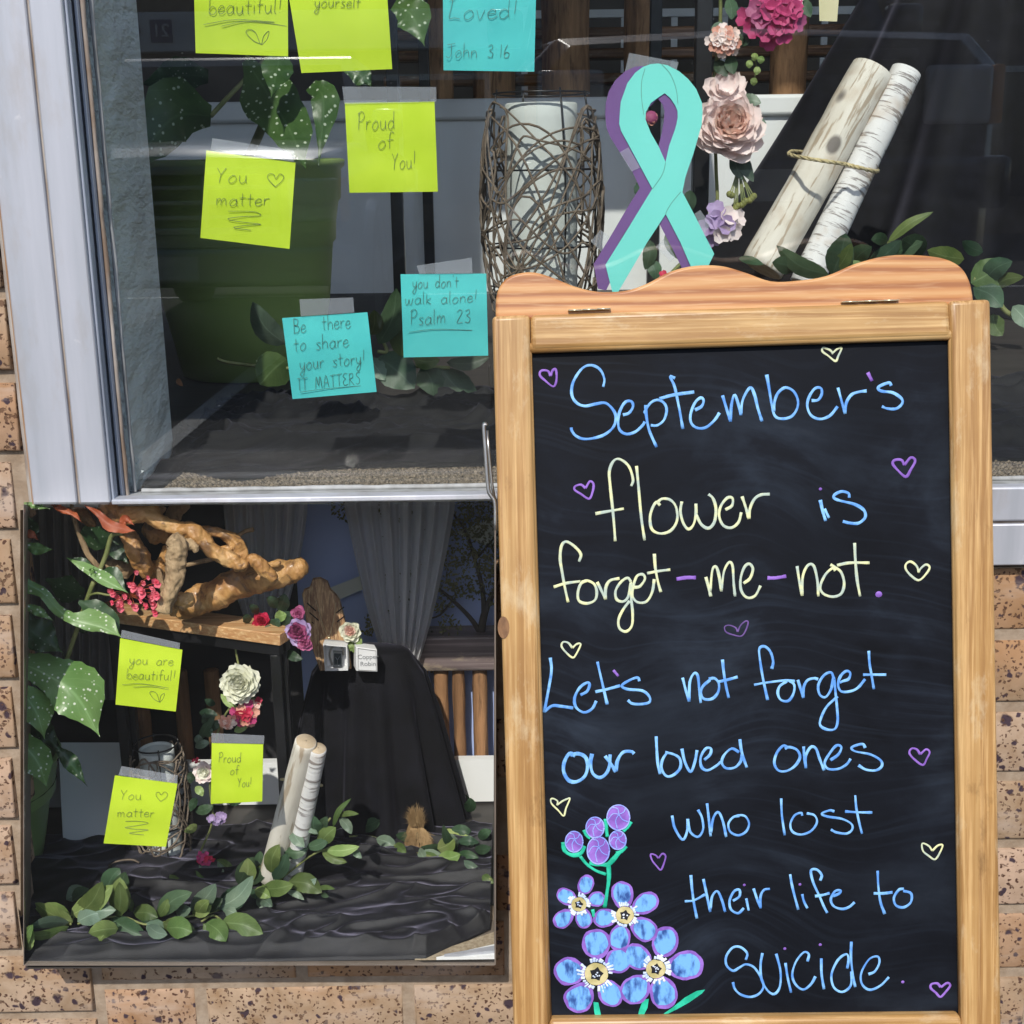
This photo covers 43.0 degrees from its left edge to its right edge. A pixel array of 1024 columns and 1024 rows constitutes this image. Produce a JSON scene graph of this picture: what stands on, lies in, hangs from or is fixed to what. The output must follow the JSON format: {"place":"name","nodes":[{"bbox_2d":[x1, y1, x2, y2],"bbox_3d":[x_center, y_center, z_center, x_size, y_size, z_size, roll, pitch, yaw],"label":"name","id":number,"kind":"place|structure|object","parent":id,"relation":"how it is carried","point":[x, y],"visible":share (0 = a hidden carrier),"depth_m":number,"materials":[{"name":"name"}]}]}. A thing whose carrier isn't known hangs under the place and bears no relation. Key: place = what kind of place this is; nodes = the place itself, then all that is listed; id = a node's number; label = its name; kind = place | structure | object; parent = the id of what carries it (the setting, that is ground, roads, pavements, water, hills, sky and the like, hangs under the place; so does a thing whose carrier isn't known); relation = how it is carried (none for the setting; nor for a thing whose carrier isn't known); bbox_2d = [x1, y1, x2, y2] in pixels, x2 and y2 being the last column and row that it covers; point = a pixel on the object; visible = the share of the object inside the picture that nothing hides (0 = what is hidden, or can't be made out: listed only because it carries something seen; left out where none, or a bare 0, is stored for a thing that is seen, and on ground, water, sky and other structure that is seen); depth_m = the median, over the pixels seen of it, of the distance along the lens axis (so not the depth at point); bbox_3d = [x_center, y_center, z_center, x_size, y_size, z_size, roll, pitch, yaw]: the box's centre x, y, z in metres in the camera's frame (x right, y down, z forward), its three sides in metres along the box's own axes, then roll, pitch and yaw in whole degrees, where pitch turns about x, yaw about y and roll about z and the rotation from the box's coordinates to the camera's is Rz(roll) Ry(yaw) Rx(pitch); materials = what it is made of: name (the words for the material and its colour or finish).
{"place":"outdoors","nodes":[
{"label":"outdoors","id":0,"kind":"place"},
{"bbox_2d":[85,0,172,490],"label":"interior wall","id":1,"kind":"structure","parent":0,"point":[120,64],"depth_m":1.17,"materials":[{"name":"white paint"}]},
{"bbox_2d":[401,802,432,847],"bbox_3d":[-0.098,0.344,1.358,0.045,0.096,0.040,11,19,38],"label":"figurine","id":2,"kind":"object","parent":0,"point":[416,823],"visible":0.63,"depth_m":1.35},
{"bbox_2d":[136,0,858,101],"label":"room wall","id":3,"kind":"structure","parent":0,"point":[166,29],"depth_m":6.15,"materials":[{"name":"black paint"}]},
{"bbox_2d":[161,290,1023,487],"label":"display floor","id":4,"kind":"structure","parent":0,"point":[190,400],"depth_m":1.84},
{"bbox_2d":[176,378,182,385],"bbox_3d":[-0.384,-0.150,1.501,0.008,0.009,0.001,-1,15,0],"label":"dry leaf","id":5,"kind":"object","parent":4,"relation":"on","point":[179,382],"visible":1,"depth_m":1.50,"materials":[{"name":"brown plant"}]},
{"bbox_2d":[150,158,344,382],"bbox_3d":[-0.368,-0.335,1.793,0.287,0.291,0.287,-1,15,0],"label":"plant pot","id":6,"kind":"object","parent":4,"relation":"on","point":[211,290],"visible":0.6,"depth_m":1.70,"materials":[{"name":"green plastic"}]},
{"bbox_2d":[143,0,430,168],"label":"begonia plant","id":7,"kind":"object","parent":6,"relation":"on","point":[178,111],"visible":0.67,"depth_m":1.51,"materials":[{"name":"green plant"}]},
{"bbox_2d":[428,0,453,98],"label":"log post","id":8,"kind":"object","parent":4,"relation":"on","point":[441,83],"visible":0.17,"depth_m":2.96,"materials":[{"name":"brown wood"}]},
{"bbox_2d":[157,94,802,293],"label":"white wall","id":9,"kind":"structure","parent":4,"relation":"on","point":[362,258],"depth_m":2.91,"materials":[{"name":"white paint"}]},
{"bbox_2d":[473,71,514,98],"bbox_3d":[-0.048,-1.377,2.952,0.103,1.366,0.102,-1,15,0],"label":"log post","id":10,"kind":"object","parent":4,"relation":"on","point":[486,84],"visible":0.07,"depth_m":3.01,"materials":[{"name":"brown wood"}]},
{"bbox_2d":[479,87,604,312],"bbox_3d":[0.055,-0.561,2.386,0.231,0.408,0.232,-1,15,0],"label":"wicker lantern","id":11,"kind":"object","parent":4,"relation":"on","point":[542,169],"visible":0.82,"depth_m":2.32,"materials":[{"name":"wicker"}]},
{"bbox_2d":[386,0,713,293],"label":"steel shelf frame","id":12,"kind":"object","parent":4,"relation":"on","point":[702,72],"visible":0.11,"depth_m":2.27,"materials":[{"name":"black metal"}]},
{"bbox_2d":[634,0,812,278],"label":"floral garland","id":13,"kind":"object","parent":12,"relation":"hanging from","point":[733,127],"visible":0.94,"depth_m":2.06,"materials":[{"name":"pink fabric"}]},
{"bbox_2d":[541,0,589,97],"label":"log post","id":14,"kind":"object","parent":4,"relation":"on","point":[565,46],"visible":0.38,"depth_m":2.94,"materials":[{"name":"brown wood"}]},
{"bbox_2d":[138,460,1023,490],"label":"carpet loops","id":15,"kind":"object","parent":4,"relation":"on","point":[384,476],"visible":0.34,"depth_m":1.21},
{"bbox_2d":[142,371,1023,487],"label":"black cloth","id":16,"kind":"object","parent":4,"relation":"on","point":[255,435],"visible":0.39,"depth_m":1.32,"materials":[{"name":"fabric"}]},
{"bbox_2d":[217,288,488,395],"bbox_3d":[-0.184,-0.187,1.489,0.317,0.138,0.043,-1,15,0],"label":"leafy garland","id":17,"kind":"object","parent":16,"relation":"on","point":[395,368],"visible":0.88,"depth_m":1.50,"materials":[{"name":"green plant"}]},
{"bbox_2d":[623,0,649,71],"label":"log post","id":18,"kind":"object","parent":4,"relation":"on","point":[636,33],"visible":0.22,"depth_m":2.97,"materials":[{"name":"brown wood"}]},
{"bbox_2d":[744,58,920,280],"bbox_3d":[0.534,-0.567,2.193,0.291,0.380,0.168,-14,20,-40],"label":"birch bundle","id":19,"kind":"object","parent":4,"relation":"on","point":[856,128],"visible":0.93,"depth_m":2.16,"materials":[{"name":"white wood"}]},
{"bbox_2d":[739,212,932,278],"bbox_3d":[0.496,-0.403,1.989,0.290,0.106,0.062,-1,15,0],"label":"leafy garland","id":20,"kind":"object","parent":4,"relation":"on","point":[842,253],"visible":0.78,"depth_m":2.00,"materials":[{"name":"green plant"}]},
{"bbox_2d":[678,0,1023,319],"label":"velvet draped stand","id":21,"kind":"object","parent":4,"relation":"on","point":[952,160],"visible":0.59,"depth_m":2.48,"materials":[{"name":"black fabric"}]},
{"bbox_2d":[927,240,1023,335],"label":"leafy garland","id":22,"kind":"object","parent":4,"relation":"on","point":[990,278],"visible":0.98,"depth_m":1.91,"materials":[{"name":"green plant"}]},
{"bbox_2d":[383,24,844,87],"bbox_3d":[1.034,-1.182,3.171,2.700,0.243,0.090,-1,15,0],"label":"log railing","id":23,"kind":"object","parent":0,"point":[687,32],"visible":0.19,"depth_m":3.16,"materials":[{"name":"black wood"}]},
{"bbox_2d":[769,0,809,93],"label":"log post","id":24,"kind":"object","parent":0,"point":[788,69],"visible":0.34,"depth_m":2.95,"materials":[{"name":"brown wood"}]},
{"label":"pavement","id":25,"kind":"structure","parent":0,"visible":0},
{"bbox_2d":[0,246,1023,1023],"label":"brick wall","id":26,"kind":"structure","parent":25,"relation":"on","point":[348,994],"depth_m":1.25,"materials":[{"name":"brick"}]},
{"bbox_2d":[23,495,498,968],"bbox_3d":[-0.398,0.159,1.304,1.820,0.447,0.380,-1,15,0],"label":"display case","id":27,"kind":"object","parent":26,"relation":"attached to","point":[327,553],"visible":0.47,"depth_m":1.47,"materials":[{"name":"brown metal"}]},
{"bbox_2d":[30,507,114,699],"bbox_3d":[-0.499,0.098,1.458,0.125,0.252,0.020,-1,15,0],"label":"curtain","id":28,"kind":"object","parent":27,"relation":"hanging from","point":[57,533],"visible":0.3,"depth_m":1.45,"materials":[{"name":"black fabric"}]},
{"bbox_2d":[27,503,160,788],"bbox_3d":[-0.388,0.126,1.178,0.160,0.289,0.080,-1,15,0],"label":"begonia plant","id":29,"kind":"object","parent":27,"relation":"in","point":[70,689],"visible":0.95,"depth_m":1.16,"materials":[{"name":"green plant"}]},
{"bbox_2d":[108,859,138,866],"bbox_3d":[-0.393,0.358,1.316,0.033,0.016,0.002,-1,15,0],"label":"curled vine","id":30,"kind":"object","parent":27,"relation":"on","point":[110,864],"visible":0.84,"depth_m":1.31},
{"bbox_2d":[104,775,177,846],"bbox_3d":[-0.327,0.259,1.143,0.073,0.081,0.008,-1,15,0],"label":"sticky note","id":31,"kind":"object","parent":27,"relation":"attached to","point":[140,811],"visible":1,"depth_m":1.14,"materials":[{"name":"yellow paper"}]},
{"bbox_2d":[137,707,152,746],"bbox_3d":[-0.422,0.234,1.478,0.025,0.119,0.025,-1,15,0],"label":"log post","id":32,"kind":"object","parent":27,"relation":"on","point":[144,721],"visible":0.14,"depth_m":1.47,"materials":[{"name":"brown wood"}]},
{"bbox_2d":[115,638,181,711],"bbox_3d":[-0.311,0.135,1.110,0.063,0.077,0.008,-1,15,0],"label":"sticky note","id":33,"kind":"object","parent":27,"relation":"attached to","point":[148,676],"visible":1,"depth_m":1.11,"materials":[{"name":"yellow paper"}]},
{"bbox_2d":[176,668,194,759],"bbox_3d":[-0.373,0.234,1.475,0.017,0.119,0.018,-1,15,0],"label":"log post","id":34,"kind":"object","parent":27,"relation":"in","point":[184,724],"visible":0.7,"depth_m":1.47,"materials":[{"name":"brown wood"}]},
{"bbox_2d":[203,667,223,757],"bbox_3d":[-0.337,0.233,1.475,0.018,0.119,0.018,-1,15,0],"label":"log post","id":35,"kind":"object","parent":27,"relation":"on","point":[211,682],"visible":0.48,"depth_m":1.46,"materials":[{"name":"brown wood"}]},
{"bbox_2d":[211,743,262,803],"bbox_3d":[-0.239,0.224,1.133,0.053,0.071,0.007,-1,15,0],"label":"sticky note","id":36,"kind":"object","parent":27,"relation":"attached to","point":[236,773],"visible":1,"depth_m":1.13,"materials":[{"name":"yellow paper"}]},
{"bbox_2d":[19,819,491,961],"bbox_3d":[-0.318,0.369,1.291,0.594,0.020,0.236,-1,15,0],"label":"black cloth","id":37,"kind":"object","parent":27,"relation":"on","point":[385,903],"visible":0.66,"depth_m":1.26,"materials":[{"name":"fabric"}]},
{"bbox_2d":[31,738,60,855],"bbox_3d":[-0.545,0.309,1.339,0.165,0.119,0.165,-1,15,0],"label":"flower pot","id":38,"kind":"object","parent":37,"relation":"on","point":[41,798],"visible":0.29,"depth_m":1.33,"materials":[{"name":"plastic"}]},
{"bbox_2d":[59,743,121,839],"bbox_3d":[-0.444,0.298,1.388,0.081,0.110,0.030,-1,15,0],"label":"white board","id":39,"kind":"object","parent":37,"relation":"on","point":[85,810],"visible":0.5,"depth_m":1.38,"materials":[{"name":"grey"}]},
{"bbox_2d":[26,851,270,950],"bbox_3d":[-0.339,0.362,1.246,0.232,0.079,0.145,-3,15,-7],"label":"leafy garland","id":40,"kind":"object","parent":37,"relation":"on","point":[90,907],"visible":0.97,"depth_m":1.21,"materials":[{"name":"green plant"}]},
{"bbox_2d":[129,733,192,856],"bbox_3d":[-0.362,0.298,1.341,0.064,0.132,0.063,-1,15,0],"label":"wicker lantern","id":41,"kind":"object","parent":37,"relation":"on","point":[159,760],"visible":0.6,"depth_m":1.33,"materials":[{"name":"wicker"}]},
{"bbox_2d":[105,600,293,849],"bbox_3d":[-0.309,0.235,1.298,0.216,0.277,0.032,5,16,21],"label":"side table","id":42,"kind":"object","parent":37,"relation":"on","point":[224,631],"visible":0.49,"depth_m":1.25,"materials":[{"name":"brown wood"}]},
{"bbox_2d":[70,503,308,619],"bbox_3d":[-0.297,0.043,1.190,0.212,0.136,0.107,-1,15,0],"label":"driftwood sculpture","id":43,"kind":"object","parent":42,"relation":"on","point":[249,575],"visible":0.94,"depth_m":1.17,"materials":[{"name":"brown wood"}]},
{"bbox_2d":[184,650,262,865],"bbox_3d":[-0.284,0.239,1.268,0.089,0.224,0.034,-1,15,0],"label":"floral garland","id":44,"kind":"object","parent":42,"relation":"hanging from","point":[239,684],"visible":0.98,"depth_m":1.26,"materials":[{"name":"beige plant"}]},
{"bbox_2d":[243,594,312,661],"bbox_3d":[-0.220,0.110,1.229,0.074,0.068,0.026,5,16,22],"label":"flower arrangement","id":45,"kind":"object","parent":42,"relation":"on","point":[297,628],"visible":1,"depth_m":1.23,"materials":[{"name":"pink plant"}]},
{"bbox_2d":[261,734,326,888],"bbox_3d":[-0.203,0.282,1.221,0.038,0.186,0.106,-14,20,-40],"label":"birch bundle","id":46,"kind":"object","parent":37,"relation":"on","point":[296,803],"visible":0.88,"depth_m":1.20,"materials":[{"name":"white wood"}]},
{"bbox_2d":[255,798,361,906],"bbox_3d":[-0.194,0.320,1.225,0.107,0.112,0.028,-1,15,0],"label":"leafy garland","id":47,"kind":"object","parent":37,"relation":"on","point":[276,865],"visible":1,"depth_m":1.23,"materials":[{"name":"green plant"}]},
{"bbox_2d":[349,794,492,883],"bbox_3d":[-0.094,0.342,1.352,0.142,0.066,0.171,-4,15,-13],"label":"leafy garland","id":48,"kind":"object","parent":37,"relation":"on","point":[446,846],"visible":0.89,"depth_m":1.34,"materials":[{"name":"green plant"}]},
{"bbox_2d":[224,504,307,619],"bbox_3d":[-0.263,0.058,1.412,0.092,0.169,0.020,-1,15,0],"label":"curtain","id":49,"kind":"object","parent":27,"relation":"hanging from","point":[278,532],"visible":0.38,"depth_m":1.40,"materials":[{"name":"white fabric"}]},
{"bbox_2d":[49,755,493,807],"bbox_3d":[-0.246,0.274,1.558,1.300,0.064,0.200,-1,15,0],"label":"partition","id":50,"kind":"object","parent":27,"relation":"on","point":[476,773],"depth_m":1.46,"materials":[{"name":"white"}]},
{"bbox_2d":[330,577,361,598],"bbox_3d":[-0.186,0.084,1.458,0.051,0.036,0.010,-1,15,0],"label":"light housing","id":51,"kind":"object","parent":27,"relation":"attached to","point":[347,588],"visible":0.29,"depth_m":1.45,"materials":[{"name":"grey metal"}]},
{"bbox_2d":[297,642,471,839],"bbox_3d":[-0.151,0.241,1.400,0.211,0.203,0.105,-1,15,0],"label":"velvet draped stand","id":52,"kind":"object","parent":27,"relation":"on","point":[381,734],"visible":0.78,"depth_m":1.37,"materials":[{"name":"black fabric"}]},
{"bbox_2d":[302,577,351,670],"bbox_3d":[-0.190,0.115,1.335,0.048,0.095,0.020,-1,15,0],"label":"necklace display","id":53,"kind":"object","parent":52,"relation":"on","point":[321,592],"visible":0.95,"depth_m":1.33,"materials":[{"name":"brown wood"}]},
{"bbox_2d":[316,601,335,638],"bbox_3d":[-0.189,0.110,1.328,0.021,0.043,0.003,-1,15,0],"label":"necklace","id":54,"kind":"object","parent":53,"relation":"hanging from","point":[328,637],"visible":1,"depth_m":1.33,"materials":[{"name":"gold metal"}]},
{"bbox_2d":[323,639,349,670],"bbox_3d":[-0.179,0.145,1.324,0.024,0.029,0.014,-1,15,0],"label":"gift box","id":55,"kind":"object","parent":52,"relation":"on","point":[328,644],"visible":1,"depth_m":1.32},
{"bbox_2d":[328,646,343,667],"bbox_3d":[-0.178,0.146,1.321,0.016,0.024,0.004,-1,15,0],"label":"wrist watch","id":56,"kind":"object","parent":55,"relation":"in","point":[337,659],"visible":1,"depth_m":1.32,"materials":[{"name":"black metal"}]},
{"bbox_2d":[339,622,361,652],"bbox_3d":[-0.164,0.129,1.321,0.024,0.034,0.015,-1,15,0],"label":"peach flower","id":57,"kind":"object","parent":55,"relation":"in","point":[350,633],"visible":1,"depth_m":1.32,"materials":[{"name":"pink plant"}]},
{"bbox_2d":[354,643,376,671],"bbox_3d":[-0.149,0.148,1.325,0.027,0.027,0.015,-1,15,0],"label":"card box","id":58,"kind":"object","parent":52,"relation":"on","point":[365,657],"visible":1,"depth_m":1.32,"materials":[{"name":"cardboard"}]},
{"bbox_2d":[344,503,455,660],"bbox_3d":[-0.118,0.072,1.406,0.123,0.199,0.020,-1,15,0],"label":"curtain","id":59,"kind":"object","parent":27,"relation":"hanging from","point":[406,545],"visible":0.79,"depth_m":1.40,"materials":[{"name":"white fabric"}]},
{"bbox_2d":[434,671,449,739],"bbox_3d":[-0.079,0.230,1.475,0.017,0.119,0.018,-1,15,0],"label":"log post","id":60,"kind":"object","parent":27,"relation":"on","point":[441,685],"visible":0.51,"depth_m":1.46,"materials":[{"name":"brown wood"}]},
{"bbox_2d":[392,625,493,670],"bbox_3d":[0.028,0.151,1.459,0.349,0.040,0.040,-1,15,0],"label":"timber ledge","id":61,"kind":"object","parent":27,"relation":"on","point":[468,648],"visible":0.08,"depth_m":1.44,"materials":[{"name":"brown wood"}]},
{"bbox_2d":[328,501,498,636],"bbox_3d":[-0.099,0.071,1.435,0.206,0.220,0.045,-1,15,0],"label":"tree","id":62,"kind":"object","parent":61,"relation":"on","point":[480,627],"visible":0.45,"depth_m":1.43,"materials":[{"name":"plant"}]},
{"bbox_2d":[415,932,493,959],"bbox_3d":[-0.048,0.402,1.192,0.083,0.002,0.017,-9,17,-29],"label":"carpet edge","id":63,"kind":"object","parent":27,"relation":"on","point":[483,940],"visible":0.64,"depth_m":1.20,"materials":[{"name":"beige carpet"}]},
{"bbox_2d":[452,671,466,755],"bbox_3d":[-0.060,0.230,1.474,0.015,0.119,0.014,-1,15,0],"label":"log post","id":64,"kind":"object","parent":27,"relation":"on","point":[459,698],"visible":0.91,"depth_m":1.47,"materials":[{"name":"brown wood"}]},
{"bbox_2d":[436,944,493,959],"bbox_3d":[-0.042,0.401,1.188,0.053,0.006,0.019,-1,15,0],"label":"white sill corner","id":65,"kind":"object","parent":27,"relation":"on","point":[485,952],"visible":0.92,"depth_m":1.18,"materials":[{"name":"paint"}]},
{"bbox_2d":[458,517,498,545],"bbox_3d":[-0.035,0.019,1.439,0.055,0.041,0.010,-1,15,0],"label":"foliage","id":66,"kind":"object","parent":27,"relation":"attached to","point":[485,532],"visible":0.29,"depth_m":1.44,"materials":[{"name":"plant"}]},
{"bbox_2d":[472,670,488,755],"bbox_3d":[-0.036,0.229,1.475,0.018,0.119,0.018,-1,15,0],"label":"log post","id":67,"kind":"object","parent":27,"relation":"on","point":[480,702],"visible":0.93,"depth_m":1.47,"materials":[{"name":"brown wood"}]},
{"bbox_2d":[0,0,1023,571],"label":"shop window","id":68,"kind":"structure","parent":26,"relation":"attached to","point":[56,272],"depth_m":1.08,"materials":[{"name":"metal"}]},
{"bbox_2d":[194,0,287,55],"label":"sticky note","id":69,"kind":"object","parent":68,"relation":"attached to","point":[247,27],"visible":1,"depth_m":1.07,"materials":[{"name":"yellow paper"}]},
{"bbox_2d":[200,150,295,248],"bbox_3d":[-0.226,-0.271,1.107,0.086,0.092,0.008,-1,15,0],"label":"sticky note","id":70,"kind":"object","parent":68,"relation":"attached to","point":[247,199],"visible":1,"depth_m":1.11,"materials":[{"name":"yellow paper"}]},
{"bbox_2d":[282,312,376,398],"bbox_3d":[-0.160,-0.143,1.141,0.080,0.090,0.008,-1,15,0],"label":"sticky note","id":71,"kind":"object","parent":68,"relation":"attached to","point":[329,355],"visible":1,"depth_m":1.14,"materials":[{"name":"teal paper"}]},
{"bbox_2d":[290,0,391,72],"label":"sticky note","id":72,"kind":"object","parent":68,"relation":"attached to","point":[340,35],"visible":1,"depth_m":1.07,"materials":[{"name":"yellow paper"}]},
{"bbox_2d":[345,101,437,192],"bbox_3d":[-0.102,-0.314,1.095,0.078,0.086,0.007,-1,15,0],"label":"sticky note","id":73,"kind":"object","parent":68,"relation":"attached to","point":[391,146],"visible":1,"depth_m":1.10,"materials":[{"name":"yellow paper"}]},
{"bbox_2d":[401,274,487,356],"bbox_3d":[-0.059,-0.178,1.132,0.075,0.086,0.008,-1,15,0],"label":"sticky note","id":74,"kind":"object","parent":68,"relation":"attached to","point":[444,315],"visible":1,"depth_m":1.13,"materials":[{"name":"teal paper"}]},
{"bbox_2d":[443,0,535,71],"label":"sticky note","id":75,"kind":"object","parent":68,"relation":"attached to","point":[488,35],"visible":1,"depth_m":1.07,"materials":[{"name":"teal paper"}]},
{"bbox_2d":[594,64,713,291],"bbox_3d":[0.120,-0.286,1.103,0.106,0.196,0.003,-1,15,0],"label":"awareness ribbon","id":76,"kind":"object","parent":68,"relation":"attached to","point":[660,170],"visible":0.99,"depth_m":1.10,"materials":[{"name":"teal"}]},
{"bbox_2d":[819,0,838,20],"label":"paper scrap","id":77,"kind":"object","parent":68,"relation":"attached to","point":[828,10],"visible":1,"depth_m":1.07,"materials":[{"name":"beige paper"}]},
{"bbox_2d":[482,255,1000,1023],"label":"chalkboard sign","id":78,"kind":"object","parent":25,"relation":"on","point":[744,525],"visible":1,"depth_m":1.01,"materials":[{"name":"brown wood"}]},
{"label":"shop floor","id":79,"kind":"structure","parent":0,"visible":0},
{"bbox_2d":[521,6,854,94],"bbox_3d":[0.979,-1.482,4.172,2.000,0.262,0.020,-1,15,0],"label":"white railing","id":80,"kind":"object","parent":79,"relation":"on","point":[674,14],"visible":0.12,"depth_m":4.13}
]}

